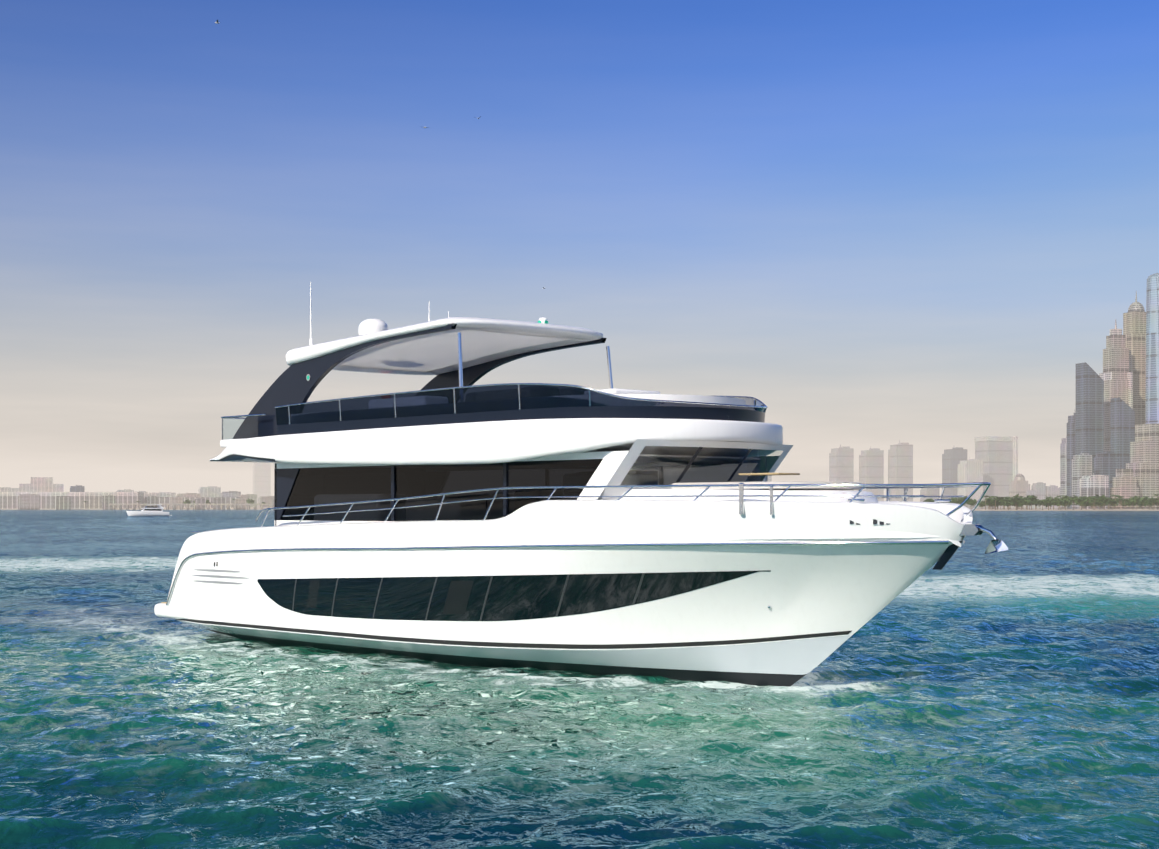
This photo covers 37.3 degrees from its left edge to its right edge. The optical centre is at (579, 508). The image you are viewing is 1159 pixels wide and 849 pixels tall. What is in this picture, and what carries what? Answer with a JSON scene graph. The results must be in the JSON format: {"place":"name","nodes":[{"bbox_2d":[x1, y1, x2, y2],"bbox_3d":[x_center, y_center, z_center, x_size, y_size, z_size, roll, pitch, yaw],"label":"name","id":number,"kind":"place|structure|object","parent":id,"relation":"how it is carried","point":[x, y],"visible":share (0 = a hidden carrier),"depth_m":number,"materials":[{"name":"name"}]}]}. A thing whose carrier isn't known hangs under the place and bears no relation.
{"place":"outdoors","nodes":[
{"label":"outdoors","id":0,"kind":"place"},
{"bbox_2d":[0,510,1158,848],"bbox_3d":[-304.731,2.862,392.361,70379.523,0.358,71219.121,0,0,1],"label":"sea","id":1,"kind":"structure","parent":0,"point":[972,694],"depth_m":22.29,"materials":[{"name":"teal liquid"}]},
{"bbox_2d":[126,504,171,515],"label":"yacht","id":2,"kind":"object","parent":1,"relation":"on","point":[147,510],"visible":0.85,"depth_m":640.11,"materials":[{"name":"white"}]},
{"bbox_2d":[154,282,1008,686],"bbox_3d":[-0.886,-0.535,32.253,5.207,8.050,20.269,0,0,-43],"label":"yacht","id":3,"kind":"object","parent":1,"relation":"on","point":[450,512],"visible":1,"depth_m":29.27,"materials":[{"name":"white plastic"}]},
{"bbox_2d":[0,273,1158,510],"bbox_3d":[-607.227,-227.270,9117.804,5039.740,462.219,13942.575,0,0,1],"label":"skyline","id":4,"kind":"structure","parent":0,"point":[1110,445],"depth_m":3129.81,"materials":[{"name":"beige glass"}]},
{"bbox_2d":[0,0,1158,501],"label":"sky","id":5,"kind":"structure","parent":0,"point":[881,224],"materials":[{"name":"blue"}]},
{"bbox_2d":[85,493,1158,509],"bbox_3d":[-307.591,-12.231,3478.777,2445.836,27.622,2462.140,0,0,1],"label":"shore trees","id":6,"kind":"object","parent":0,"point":[1093,502],"visible":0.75,"depth_m":2294.57,"materials":[{"name":"green plant"}]}
]}

